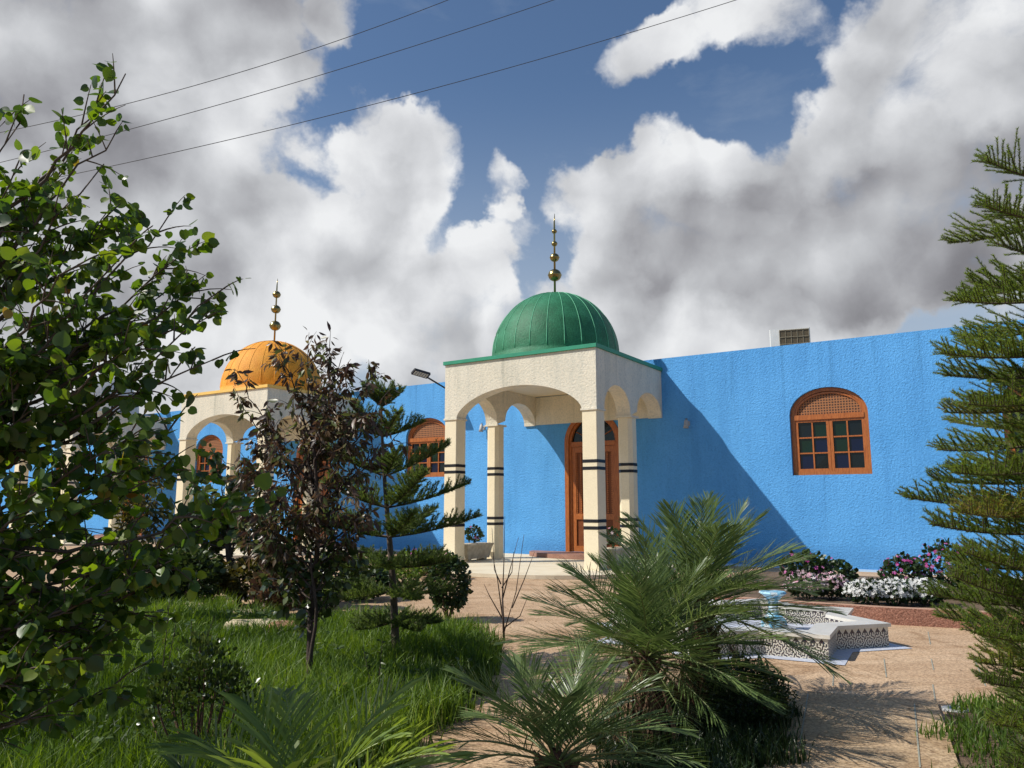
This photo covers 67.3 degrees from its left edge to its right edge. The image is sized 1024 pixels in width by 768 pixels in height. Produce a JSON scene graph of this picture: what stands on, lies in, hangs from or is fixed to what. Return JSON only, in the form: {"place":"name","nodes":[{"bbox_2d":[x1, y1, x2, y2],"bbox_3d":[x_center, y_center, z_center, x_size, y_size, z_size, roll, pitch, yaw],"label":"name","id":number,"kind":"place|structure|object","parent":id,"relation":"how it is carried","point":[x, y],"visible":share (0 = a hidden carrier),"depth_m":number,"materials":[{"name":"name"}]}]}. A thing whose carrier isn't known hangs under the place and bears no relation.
{"place":"outdoors","nodes":[
{"label":"outdoors","id":0,"kind":"place"},
{"bbox_2d":[0,0,447,132],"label":"power line","id":1,"kind":"object","parent":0,"point":[248,69],"visible":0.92,"depth_m":28.12,"materials":[{"name":"metal"}]},
{"bbox_2d":[0,584,509,767],"bbox_3d":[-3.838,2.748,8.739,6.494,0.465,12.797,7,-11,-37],"label":"lawn grass","id":2,"kind":"structure","parent":0,"point":[276,655],"depth_m":6.17,"materials":[{"name":"green plant"}]},
{"bbox_2d":[0,0,552,162],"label":"power line","id":3,"kind":"object","parent":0,"point":[311,77],"visible":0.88,"depth_m":28.06,"materials":[{"name":"metal"}]},
{"bbox_2d":[31,0,734,182],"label":"power line","id":4,"kind":"object","parent":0,"point":[402,96],"visible":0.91,"depth_m":27.93,"materials":[{"name":"metal"}]},
{"bbox_2d":[395,547,427,573],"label":"garden plant","id":5,"kind":"object","parent":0,"point":[406,556],"visible":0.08,"depth_m":17.02,"materials":[{"name":"green plant"}]},
{"bbox_2d":[357,679,488,767],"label":"lawn soil","id":6,"kind":"structure","parent":0,"point":[430,729],"depth_m":5.54,"materials":[{"name":"brown soil"}]},
{"bbox_2d":[72,545,148,604],"bbox_3d":[-5.757,2.836,11.218,1.197,1.115,1.117,7,-11,-37],"label":"garden shrub","id":7,"kind":"object","parent":6,"relation":"on","point":[110,555],"visible":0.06,"depth_m":11.07,"materials":[{"name":"green plant"}]},
{"bbox_2d":[0,53,286,753],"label":"leafy tree","id":8,"kind":"object","parent":6,"relation":"on","point":[54,373],"visible":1,"depth_m":3.52,"materials":[{"name":"green plant"}]},
{"bbox_2d":[110,455,178,612],"bbox_3d":[-4.833,1.964,9.835,0.973,2.358,0.670,0,-9,0],"label":"olive shrub","id":9,"kind":"object","parent":6,"relation":"on","point":[128,518],"visible":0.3,"depth_m":9.79,"materials":[{"name":"green plant"}]},
{"bbox_2d":[152,599,175,723],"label":"tall weed","id":10,"kind":"object","parent":6,"relation":"on","point":[164,650],"visible":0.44,"depth_m":5.47,"materials":[{"name":"green plant"}]},
{"bbox_2d":[160,754,215,767],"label":"fern palm","id":11,"kind":"object","parent":6,"relation":"on","point":[172,761],"visible":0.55,"depth_m":3.86,"materials":[{"name":"green plant"}]},
{"bbox_2d":[153,545,226,600],"bbox_3d":[-4.937,2.950,11.598,1.273,1.005,0.990,0,-9,0],"label":"garden shrub","id":12,"kind":"object","parent":6,"relation":"on","point":[214,571],"visible":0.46,"depth_m":11.51,"materials":[{"name":"green plant"}]},
{"bbox_2d":[126,624,264,758],"bbox_3d":[-1.931,1.900,4.635,0.923,0.891,0.607,0,-9,0],"label":"jade shrub","id":13,"kind":"object","parent":6,"relation":"on","point":[202,661],"visible":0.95,"depth_m":4.57,"materials":[{"name":"green plant"}]},
{"bbox_2d":[187,616,214,705],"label":"tall weed","id":14,"kind":"object","parent":6,"relation":"on","point":[208,635],"visible":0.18,"depth_m":5.59,"materials":[{"name":"green plant"}]},
{"bbox_2d":[223,619,277,627],"bbox_3d":[-3.092,3.014,9.381,0.874,0.269,0.388,-1,-9,6],"label":"edging stone","id":15,"kind":"object","parent":6,"relation":"on","point":[241,621],"visible":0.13,"depth_m":9.33,"materials":[{"name":"beige stone"}]},
{"bbox_2d":[269,620,297,631],"bbox_3d":[-2.747,2.996,9.275,0.404,0.270,0.377,1,-9,-6],"label":"edging stone","id":16,"kind":"object","parent":6,"relation":"on","point":[285,622],"visible":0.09,"depth_m":9.19,"materials":[{"name":"beige stone"}]},
{"bbox_2d":[253,509,369,674],"bbox_3d":[-1.746,1.861,6.586,0.969,1.561,0.519,0,-9,0],"label":"young tree","id":17,"kind":"object","parent":6,"relation":"on","point":[331,597],"visible":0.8,"depth_m":6.55,"materials":[{"name":"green plant"}]},
{"bbox_2d":[145,672,480,767],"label":"areca palm","id":18,"kind":"object","parent":6,"relation":"on","point":[208,751],"visible":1,"depth_m":3.44,"materials":[{"name":"green plant"}]},
{"bbox_2d":[220,321,411,672],"bbox_3d":[-1.766,1.032,6.633,1.779,3.212,1.031,0,-9,0],"label":"plum tree","id":19,"kind":"object","parent":6,"relation":"on","point":[324,425],"visible":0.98,"depth_m":6.68,"materials":[{"name":"brown plant"}]},
{"bbox_2d":[362,640,385,683],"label":"tall weed","id":20,"kind":"object","parent":6,"relation":"on","point":[380,660],"visible":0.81,"depth_m":6.15,"materials":[{"name":"green plant"}]},
{"bbox_2d":[312,375,483,653],"bbox_3d":[-1.181,1.361,7.756,1.809,2.907,1.736,0,-9,0],"label":"norfolk pine","id":21,"kind":"object","parent":6,"relation":"on","point":[405,494],"visible":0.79,"depth_m":7.62,"materials":[{"name":"green plant"}]},
{"bbox_2d":[412,553,451,575],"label":"garden plant","id":22,"kind":"object","parent":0,"point":[429,568],"visible":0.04,"depth_m":16.46,"materials":[{"name":"green plant"}]},
{"bbox_2d":[0,0,1023,423],"label":"sky","id":23,"kind":"structure","parent":0,"point":[717,179],"materials":[{"name":"white"}]},
{"bbox_2d":[6,536,1022,767],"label":"plaza paving","id":24,"kind":"structure","parent":0,"point":[911,673],"depth_m":7.86,"materials":[{"name":"beige stone"}]},
{"bbox_2d":[33,538,157,546],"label":"terrace","id":25,"kind":"structure","parent":24,"relation":"on","point":[68,544],"depth_m":29.87,"materials":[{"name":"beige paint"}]},
{"bbox_2d":[9,360,166,542],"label":"domed portico","id":26,"kind":"structure","parent":25,"relation":"on","point":[99,391],"depth_m":32.98,"materials":[{"name":"beige paint"}]},
{"bbox_2d":[93,534,154,538],"bbox_3d":[-17.746,6.847,34.464,4.000,0.120,1.247,-6,-11,33],"label":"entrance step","id":27,"kind":"object","parent":25,"relation":"on","point":[98,535],"visible":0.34,"depth_m":34.34,"materials":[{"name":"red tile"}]},
{"bbox_2d":[155,440,286,604],"bbox_3d":[-4.583,2.229,12.431,2.242,2.645,1.616,0,-9,0],"label":"tree","id":28,"kind":"object","parent":24,"relation":"on","point":[224,530],"visible":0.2,"depth_m":12.38,"materials":[{"name":"green plant"}]},
{"bbox_2d":[219,556,289,607],"bbox_3d":[-4.008,3.104,12.041,1.244,0.836,1.113,0,-9,0],"label":"garden shrub","id":29,"kind":"object","parent":24,"relation":"on","point":[231,584],"visible":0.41,"depth_m":11.80,"materials":[{"name":"green plant"}]},
{"bbox_2d":[162,545,374,557],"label":"terrace","id":30,"kind":"structure","parent":24,"relation":"on","point":[237,553],"depth_m":24.31,"materials":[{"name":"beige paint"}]},
{"bbox_2d":[175,279,358,549],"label":"domed portico","id":31,"kind":"structure","parent":30,"relation":"on","point":[218,408],"depth_m":26.63,"materials":[{"name":"beige paint"}]},
{"bbox_2d":[247,555,309,609],"bbox_3d":[-3.274,2.914,11.107,0.910,0.921,1.194,0,-9,0],"label":"garden shrub","id":32,"kind":"object","parent":24,"relation":"on","point":[257,593],"visible":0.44,"depth_m":10.77,"materials":[{"name":"green plant"}]},
{"bbox_2d":[305,552,373,609],"bbox_3d":[-2.783,3.033,11.872,1.199,0.923,1.073,-4,-10,25],"label":"garden shrub","id":33,"kind":"object","parent":24,"relation":"on","point":[348,571],"visible":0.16,"depth_m":11.71,"materials":[{"name":"green plant"}]},
{"bbox_2d":[349,565,389,600],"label":"garden shrub","id":34,"kind":"object","parent":24,"relation":"on","point":[381,574],"visible":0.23,"depth_m":12.87,"materials":[{"name":"green plant"}]},
{"bbox_2d":[383,555,430,578],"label":"garden plant","id":35,"kind":"object","parent":24,"relation":"on","point":[414,573],"visible":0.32,"depth_m":15.45,"materials":[{"name":"green plant"}]},
{"bbox_2d":[424,550,473,618],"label":"trimmed bush","id":36,"kind":"object","parent":24,"relation":"on","point":[458,600],"visible":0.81,"depth_m":10.58,"materials":[{"name":"green plant"}]},
{"bbox_2d":[484,520,533,639],"bbox_3d":[-0.033,2.329,9.268,0.610,1.457,0.108,0,-9,0],"label":"bare sapling","id":37,"kind":"object","parent":24,"relation":"on","point":[504,626],"visible":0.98,"depth_m":9.27,"materials":[{"name":"brown plant"}]},
{"bbox_2d":[0,319,1023,578],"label":"blue building","id":38,"kind":"structure","parent":24,"relation":"on","point":[820,447],"depth_m":20.13,"materials":[{"name":"paint"}]},
{"bbox_2d":[121,456,147,534],"bbox_3d":[-17.315,4.844,35.337,1.852,4.104,0.190,-6,-11,33],"label":"door","id":39,"kind":"structure","parent":38,"relation":"in","point":[146,456],"depth_m":35.07,"materials":[{"name":"brown wood"}]},
{"bbox_2d":[196,435,222,481],"bbox_3d":[-12.789,3.175,32.726,1.852,2.020,0.135,-6,-11,33],"label":"window","id":40,"kind":"structure","parent":38,"relation":"in","point":[202,465],"depth_m":32.86,"materials":[{"name":"brown wood"}]},
{"bbox_2d":[293,440,329,539],"bbox_3d":[-7.487,3.859,29.028,1.852,4.104,0.190,-6,-11,33],"label":"door","id":41,"kind":"structure","parent":38,"relation":"in","point":[298,455],"depth_m":29.00,"materials":[{"name":"brown wood"}]},
{"bbox_2d":[407,418,444,477],"bbox_3d":[-2.827,2.177,26.332,1.852,2.020,0.135,-6,-11,33],"label":"window","id":42,"kind":"structure","parent":38,"relation":"in","point":[426,433],"depth_m":26.33,"materials":[{"name":"brown wood"}]},
{"bbox_2d":[411,368,444,388],"bbox_3d":[-2.654,-0.026,25.638,1.478,0.860,0.286,5,-10,-31],"label":"floodlight","id":43,"kind":"object","parent":38,"relation":"attached to","point":[421,373],"visible":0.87,"depth_m":25.46,"materials":[{"name":"metal"}]},
{"bbox_2d":[479,423,484,431],"bbox_3d":[-0.976,1.415,24.894,0.146,0.280,0.252,-6,-11,33],"label":"wall lamp","id":44,"kind":"object","parent":38,"relation":"attached to","point":[481,428],"visible":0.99,"depth_m":24.83,"materials":[{"name":"grey metal"}]},
{"bbox_2d":[564,420,620,551],"bbox_3d":[2.416,2.867,22.670,1.852,4.104,0.190,-6,-11,33],"label":"door","id":45,"kind":"structure","parent":38,"relation":"in","point":[574,510],"depth_m":22.79,"materials":[{"name":"brown wood"}]},
{"bbox_2d":[683,418,689,428],"bbox_3d":[4.801,1.083,21.147,0.146,0.280,0.252,-6,-11,33],"label":"wall lamp","id":46,"kind":"object","parent":38,"relation":"attached to","point":[686,423],"visible":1,"depth_m":21.08,"materials":[{"name":"grey metal"}]},
{"bbox_2d":[769,327,810,346],"bbox_3d":[7.512,-0.995,21.120,1.290,0.980,0.426,-3,-9,19],"label":"air conditioner","id":47,"kind":"object","parent":38,"relation":"on","point":[780,337],"visible":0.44,"depth_m":20.94,"materials":[{"name":"metal"}]},
{"bbox_2d":[790,387,871,474],"bbox_3d":[8.006,1.180,19.364,1.852,2.200,0.135,-6,-11,33],"label":"window","id":48,"kind":"structure","parent":38,"relation":"in","point":[830,433],"depth_m":19.34,"materials":[{"name":"brown wood"}]},
{"bbox_2d":[1002,386,1023,462],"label":"window","id":49,"kind":"structure","parent":38,"relation":"in","point":[1021,415],"depth_m":17.24,"materials":[{"name":"brown wood"}]},
{"bbox_2d":[416,637,710,767],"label":"palm","id":50,"kind":"object","parent":24,"relation":"on","point":[562,723],"visible":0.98,"depth_m":4.14,"materials":[{"name":"green plant"}]},
{"bbox_2d":[451,553,676,578],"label":"terrace","id":51,"kind":"structure","parent":24,"relation":"on","point":[542,568],"depth_m":18.28,"materials":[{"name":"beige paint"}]},
{"bbox_2d":[464,542,493,560],"bbox_3d":[-1.038,4.589,21.034,0.500,0.450,1.220,-6,-11,33],"label":"planter box","id":52,"kind":"object","parent":51,"relation":"on","point":[480,550],"visible":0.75,"depth_m":20.88,"materials":[{"name":"beige paint"}]},
{"bbox_2d":[465,524,484,542],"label":"potted plant","id":53,"kind":"object","parent":52,"relation":"on","point":[468,531],"visible":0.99,"depth_m":20.95,"materials":[{"name":"green plant"}]},
{"bbox_2d":[443,214,661,570],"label":"domed portico","id":54,"kind":"structure","parent":51,"relation":"on","point":[553,345],"depth_m":20.13,"materials":[{"name":"beige paint"}]},
{"bbox_2d":[529,550,648,559],"bbox_3d":[1.985,4.870,21.798,4.000,0.120,1.247,-6,-11,33],"label":"entrance step","id":55,"kind":"object","parent":51,"relation":"on","point":[560,554],"visible":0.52,"depth_m":21.85,"materials":[{"name":"beige stone"}]},
{"bbox_2d":[607,547,630,567],"bbox_3d":[2.484,4.236,18.773,0.500,0.450,1.220,-6,-11,33],"label":"planter box","id":56,"kind":"object","parent":51,"relation":"on","point":[618,551],"visible":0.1,"depth_m":18.59,"materials":[{"name":"beige paint"}]},
{"bbox_2d":[606,526,623,547],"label":"potted plant","id":57,"kind":"object","parent":56,"relation":"on","point":[616,531],"visible":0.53,"depth_m":18.73,"materials":[{"name":"green plant"}]},
{"bbox_2d":[586,671,814,767],"bbox_3d":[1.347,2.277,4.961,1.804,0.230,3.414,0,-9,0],"label":"palm bed grass","id":58,"kind":"object","parent":24,"relation":"on","point":[746,750],"visible":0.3,"depth_m":4.88,"materials":[{"name":"green plant"}]},
{"bbox_2d":[488,528,793,749],"bbox_3d":[0.893,1.790,5.359,2.120,1.593,2.032,0,-9,0],"label":"date palm","id":59,"kind":"object","parent":58,"relation":"on","point":[648,633],"visible":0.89,"depth_m":5.19,"materials":[{"name":"green plant"}]},
{"bbox_2d":[561,489,852,705],"bbox_3d":[1.536,1.730,6.178,2.339,1.768,2.353,0,-9,0],"label":"date palm","id":60,"kind":"object","parent":58,"relation":"on","point":[701,541],"visible":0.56,"depth_m":5.95,"materials":[{"name":"green plant"}]},
{"bbox_2d":[701,650,799,726],"bbox_3d":[1.710,2.233,5.541,0.651,0.586,0.679,-8,-12,43],"label":"round bush","id":61,"kind":"object","parent":58,"relation":"on","point":[733,698],"visible":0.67,"depth_m":5.42,"materials":[{"name":"green plant"}]},
{"bbox_2d":[405,602,1023,759],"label":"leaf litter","id":62,"kind":"object","parent":24,"relation":"on","point":[677,676],"visible":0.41,"depth_m":6.51,"materials":[{"name":"brown plant"}]},
{"bbox_2d":[598,590,908,664],"bbox_3d":[2.800,2.848,9.555,3.548,0.520,3.548,7,-11,-38],"label":"star fountain","id":63,"kind":"object","parent":24,"relation":"on","point":[843,637],"visible":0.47,"depth_m":8.59,"materials":[{"name":"tile"}]},
{"bbox_2d":[682,569,1023,628],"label":"kerb","id":64,"kind":"structure","parent":24,"relation":"on","point":[911,616],"depth_m":10.29,"materials":[{"name":"red brick"}]},
{"bbox_2d":[799,632,985,766],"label":"paving joints","id":65,"kind":"object","parent":24,"relation":"on","point":[914,709],"visible":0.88,"depth_m":5.84,"materials":[{"name":"beige concrete"}]},
{"bbox_2d":[941,705,968,712],"bbox_3d":[3.470,2.546,6.019,0.200,0.026,0.200,0,-9,0],"label":"ground light","id":66,"kind":"object","parent":24,"relation":"on","point":[943,707],"visible":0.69,"depth_m":6.00,"materials":[{"name":"grey metal"}]},
{"bbox_2d":[764,689,960,767],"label":"path slab","id":67,"kind":"structure","parent":0,"point":[849,729],"depth_m":5.32,"materials":[{"name":"beige stone"}]},
{"bbox_2d":[724,571,1022,612],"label":"flower bed soil","id":68,"kind":"structure","parent":0,"point":[768,575],"depth_m":11.81,"materials":[{"name":"brown soil"}]},
{"bbox_2d":[783,570,826,599],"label":"pink flower plant","id":69,"kind":"object","parent":68,"relation":"on","point":[797,575],"visible":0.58,"depth_m":11.76,"materials":[{"name":"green plant"}]},
{"bbox_2d":[779,549,833,580],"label":"magenta flower bush","id":70,"kind":"object","parent":68,"relation":"on","point":[795,566],"visible":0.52,"depth_m":13.10,"materials":[{"name":"green plant"}]},
{"bbox_2d":[806,570,847,599],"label":"pink flower plant","id":71,"kind":"object","parent":68,"relation":"on","point":[833,578],"visible":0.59,"depth_m":11.73,"materials":[{"name":"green plant"}]},
{"bbox_2d":[804,557,859,588],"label":"magenta flower bush","id":72,"kind":"object","parent":68,"relation":"on","point":[845,569],"visible":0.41,"depth_m":13.04,"materials":[{"name":"green plant"}]},
{"bbox_2d":[841,577,893,605],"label":"white flower plant","id":73,"kind":"object","parent":68,"relation":"on","point":[870,586],"visible":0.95,"depth_m":11.04,"materials":[{"name":"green plant"}]},
{"bbox_2d":[874,575,919,605],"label":"white flower plant","id":74,"kind":"object","parent":68,"relation":"on","point":[898,593],"visible":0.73,"depth_m":10.99,"materials":[{"name":"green plant"}]},
{"bbox_2d":[877,551,927,592],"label":"magenta flower bush","id":75,"kind":"object","parent":68,"relation":"on","point":[905,565],"visible":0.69,"depth_m":12.02,"materials":[{"name":"green plant"}]},
{"bbox_2d":[900,575,947,605],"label":"white flower plant","id":76,"kind":"object","parent":68,"relation":"on","point":[923,597],"visible":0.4,"depth_m":11.03,"materials":[{"name":"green plant"}]},
{"bbox_2d":[914,537,972,591],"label":"magenta flower bush","id":77,"kind":"object","parent":68,"relation":"on","point":[940,577],"visible":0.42,"depth_m":12.11,"materials":[{"name":"green plant"}]},
{"bbox_2d":[915,688,1023,767],"bbox_3d":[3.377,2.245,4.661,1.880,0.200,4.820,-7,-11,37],"label":"grass","id":78,"kind":"structure","parent":0,"point":[977,704],"depth_m":5.30,"materials":[{"name":"green plant"}]},
{"bbox_2d":[895,127,1023,767],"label":"norfolk pine","id":79,"kind":"object","parent":78,"relation":"on","point":[1007,507],"visible":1,"depth_m":4.51,"materials":[{"name":"green plant"}]},
{"bbox_2d":[956,561,992,589],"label":"magenta flower bush","id":80,"kind":"object","parent":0,"point":[987,569],"visible":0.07,"depth_m":11.94,"materials":[{"name":"green plant"}]},
{"bbox_2d":[959,575,1017,597],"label":"green plant","id":81,"kind":"object","parent":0,"point":[982,592],"visible":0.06,"depth_m":11.54,"materials":[{"name":"green plant"}]}
]}

